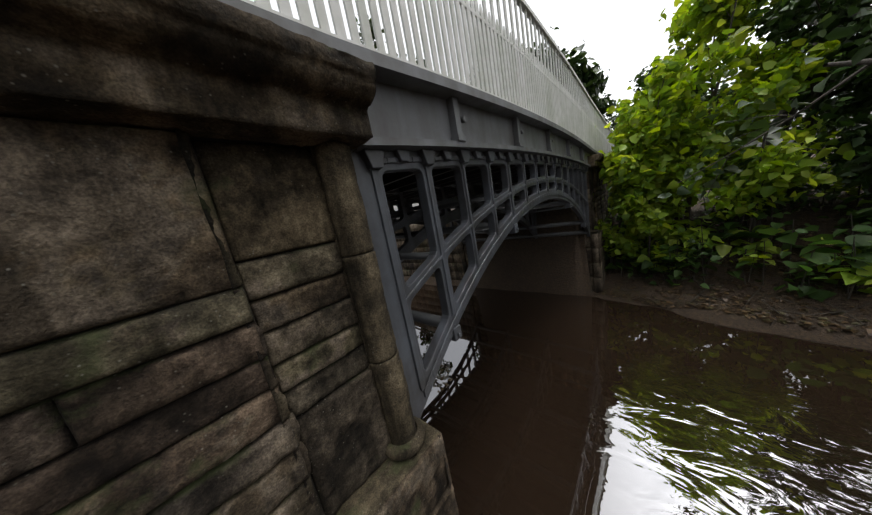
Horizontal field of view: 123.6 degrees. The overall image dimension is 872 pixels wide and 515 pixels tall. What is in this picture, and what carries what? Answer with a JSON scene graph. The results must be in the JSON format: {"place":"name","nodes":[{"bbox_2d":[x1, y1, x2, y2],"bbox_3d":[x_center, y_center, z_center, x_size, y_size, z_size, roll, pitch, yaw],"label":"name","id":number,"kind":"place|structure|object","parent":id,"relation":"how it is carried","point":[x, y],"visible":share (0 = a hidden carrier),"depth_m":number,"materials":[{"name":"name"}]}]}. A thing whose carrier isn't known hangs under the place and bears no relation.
{"place":"outdoors","nodes":[
{"label":"outdoors","id":0,"kind":"place"},
{"bbox_2d":[355,14,425,67],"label":"tree","id":1,"kind":"object","parent":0,"point":[372,33],"visible":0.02,"depth_m":10.71,"materials":[{"name":"green plant"}]},
{"bbox_2d":[250,0,871,218],"label":"sky","id":2,"kind":"structure","parent":0,"point":[624,37],"materials":[{"name":"white"}]},
{"bbox_2d":[404,137,871,350],"bbox_3d":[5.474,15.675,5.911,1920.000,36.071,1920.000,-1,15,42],"label":"terrain","id":3,"kind":"structure","parent":0,"point":[555,265],"depth_m":5.06,"materials":[{"name":"soil"}]},
{"bbox_2d":[0,0,458,514],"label":"abutment","id":4,"kind":"object","parent":3,"relation":"on","point":[188,326],"visible":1,"depth_m":0.68,"materials":[{"name":"stone"}]},
{"bbox_2d":[189,136,587,326],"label":"bridge deck","id":5,"kind":"structure","parent":3,"relation":"on","point":[403,182],"depth_m":3.17,"materials":[{"name":"metal"}]},
{"bbox_2d":[387,193,488,234],"bbox_3d":[-0.197,-0.561,5.395,0.075,1.840,6.400,-1,15,42],"label":"arch rib","id":6,"kind":"object","parent":5,"relation":"attached to","point":[409,208],"visible":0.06,"depth_m":4.95,"materials":[{"name":"grey metal"}]},
{"bbox_2d":[386,182,537,262],"bbox_3d":[0.779,-0.577,4.506,0.075,1.840,6.400,-1,15,42],"label":"arch rib","id":7,"kind":"object","parent":5,"relation":"attached to","point":[413,242],"visible":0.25,"depth_m":3.66,"materials":[{"name":"grey metal"}]},
{"bbox_2d":[459,192,504,273],"bbox_3d":[4.136,-1.190,10.908,2.313,4.570,7.568,-1,15,42],"label":"bridge abutment","id":8,"kind":"object","parent":3,"relation":"on","point":[463,254],"depth_m":8.85,"materials":[{"name":"stone"}]},
{"bbox_2d":[394,222,463,279],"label":"river wall","id":9,"kind":"structure","parent":8,"relation":"attached to","point":[410,267],"depth_m":10.13,"materials":[{"name":"stone"}]},
{"bbox_2d":[393,201,464,243],"bbox_3d":[-1.162,-0.546,6.273,0.075,1.840,6.400,-1,15,42],"label":"arch rib face","id":10,"kind":"object","parent":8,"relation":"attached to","point":[451,223],"visible":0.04,"depth_m":7.74,"materials":[{"name":"grey metal"}]},
{"bbox_2d":[473,26,558,87],"bbox_3d":[3.166,-5.605,9.700,3.558,5.846,3.796,-1,15,42],"label":"tree","id":11,"kind":"object","parent":3,"relation":"on","point":[555,28],"depth_m":8.81,"materials":[{"name":"green plant"}]},
{"bbox_2d":[514,153,612,292],"bbox_3d":[5.846,-1.217,9.351,2.313,4.570,7.566,-1,15,42],"label":"abutment","id":12,"kind":"object","parent":3,"relation":"on","point":[595,251],"visible":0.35,"depth_m":6.18,"materials":[{"name":"stone"}]},
{"bbox_2d":[218,0,598,154],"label":"bridge deck edge","id":13,"kind":"object","parent":12,"relation":"on","point":[396,72],"visible":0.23,"depth_m":1.37,"materials":[{"name":"grey metal"}]},
{"bbox_2d":[241,0,613,153],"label":"railing","id":14,"kind":"object","parent":13,"relation":"on","point":[517,73],"visible":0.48,"depth_m":1.93,"materials":[{"name":"white metal"}]},
{"bbox_2d":[351,149,589,417],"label":"bridge arch","id":15,"kind":"structure","parent":12,"relation":"attached to","point":[372,166],"depth_m":1.71,"materials":[{"name":"grey metal"}]},
{"bbox_2d":[351,82,590,166],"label":"fascia","id":16,"kind":"structure","parent":15,"relation":"on","point":[403,119],"depth_m":1.67,"materials":[{"name":"grey metal"}]},
{"bbox_2d":[538,39,609,107],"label":"tree","id":17,"kind":"object","parent":3,"relation":"on","point":[592,80],"depth_m":8.00,"materials":[{"name":"green plant"}]},
{"bbox_2d":[594,88,634,145],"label":"tree","id":18,"kind":"object","parent":3,"relation":"on","point":[602,105],"depth_m":15.16,"materials":[{"name":"green plant"}]},
{"bbox_2d":[594,138,671,262],"bbox_3d":[4.682,-1.228,5.930,1.985,3.530,1.463,58,69,79],"label":"tree sapling","id":19,"kind":"object","parent":3,"relation":"on","point":[646,183],"depth_m":5.33,"materials":[{"name":"green plant"}]},
{"bbox_2d":[421,249,870,391],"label":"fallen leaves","id":20,"kind":"object","parent":3,"relation":"on","point":[444,377],"visible":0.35,"depth_m":4.28,"materials":[{"name":"brown plant"}]},
{"bbox_2d":[604,66,691,150],"bbox_3d":[5.581,-2.573,6.186,1.716,4.000,1.952,-1,15,42],"label":"tree sapling","id":21,"kind":"object","parent":3,"relation":"on","point":[649,94],"visible":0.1,"depth_m":5.77,"materials":[{"name":"green plant"}]},
{"bbox_2d":[609,97,712,276],"bbox_3d":[5.091,-1.463,5.493,1.914,4.147,1.842,-1,15,42],"label":"tree sapling","id":22,"kind":"object","parent":3,"relation":"on","point":[651,224],"depth_m":5.27,"materials":[{"name":"green plant"}]},
{"bbox_2d":[606,49,720,247],"bbox_3d":[5.296,-2.090,5.592,1.825,4.504,2.072,-1,15,42],"label":"tree sapling","id":23,"kind":"object","parent":3,"relation":"on","point":[671,93],"depth_m":4.83,"materials":[{"name":"green plant"}]},
{"bbox_2d":[609,55,720,156],"bbox_3d":[6.650,-3.297,6.703,2.611,4.221,1.774,-8,11,16],"label":"tree","id":24,"kind":"object","parent":3,"relation":"on","point":[639,81],"depth_m":6.17,"materials":[{"name":"green plant"}]},
{"bbox_2d":[685,89,721,118],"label":"tree","id":25,"kind":"object","parent":3,"relation":"on","point":[706,98],"depth_m":14.32,"materials":[{"name":"green plant"}]},
{"bbox_2d":[648,0,786,230],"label":"tree sapling","id":26,"kind":"object","parent":3,"relation":"on","point":[711,27],"depth_m":4.61,"materials":[{"name":"green plant"}]},
{"bbox_2d":[593,126,871,301],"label":"bank plants","id":27,"kind":"object","parent":3,"relation":"on","point":[822,258],"depth_m":4.58,"materials":[{"name":"green plant"}]},
{"bbox_2d":[594,203,871,335],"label":"leaf litter","id":28,"kind":"object","parent":3,"relation":"on","point":[824,322],"visible":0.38,"depth_m":4.48,"materials":[{"name":"plant"}]},
{"bbox_2d":[716,73,751,102],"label":"tree","id":29,"kind":"object","parent":3,"relation":"on","point":[724,86],"visible":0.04,"depth_m":13.47,"materials":[{"name":"green plant"}]},
{"bbox_2d":[658,0,818,212],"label":"tree sapling","id":30,"kind":"object","parent":3,"relation":"on","point":[739,22],"depth_m":5.09,"materials":[{"name":"green plant"}]},
{"bbox_2d":[655,6,871,201],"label":"tree","id":31,"kind":"object","parent":3,"relation":"on","point":[850,29],"depth_m":2.44,"materials":[{"name":"green plant"}]},
{"bbox_2d":[702,37,855,243],"bbox_3d":[6.311,-2.139,4.476,1.731,4.317,2.088,-1,15,42],"label":"tree sapling","id":32,"kind":"object","parent":3,"relation":"on","point":[792,163],"depth_m":4.27,"materials":[{"name":"green plant"}]},
{"bbox_2d":[756,6,840,146],"bbox_3d":[8.805,-6.562,3.896,4.387,10.490,7.569,-1,15,42],"label":"tall tree","id":33,"kind":"object","parent":3,"relation":"on","point":[793,111],"depth_m":6.02,"materials":[{"name":"green plant"}]},
{"bbox_2d":[739,0,871,211],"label":"tree","id":34,"kind":"object","parent":3,"relation":"on","point":[788,11],"depth_m":4.30,"materials":[{"name":"green plant"}]},
{"bbox_2d":[788,1,869,150],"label":"tree","id":35,"kind":"object","parent":3,"relation":"on","point":[828,127],"depth_m":5.63,"materials":[{"name":"green plant"}]},
{"bbox_2d":[807,14,871,222],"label":"tree","id":36,"kind":"object","parent":3,"relation":"on","point":[844,169],"depth_m":3.94,"materials":[{"name":"green plant"}]},
{"bbox_2d":[411,284,871,514],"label":"river water","id":37,"kind":"structure","parent":0,"point":[542,403],"depth_m":2.92,"materials":[{"name":"brown liquid"}]}
]}

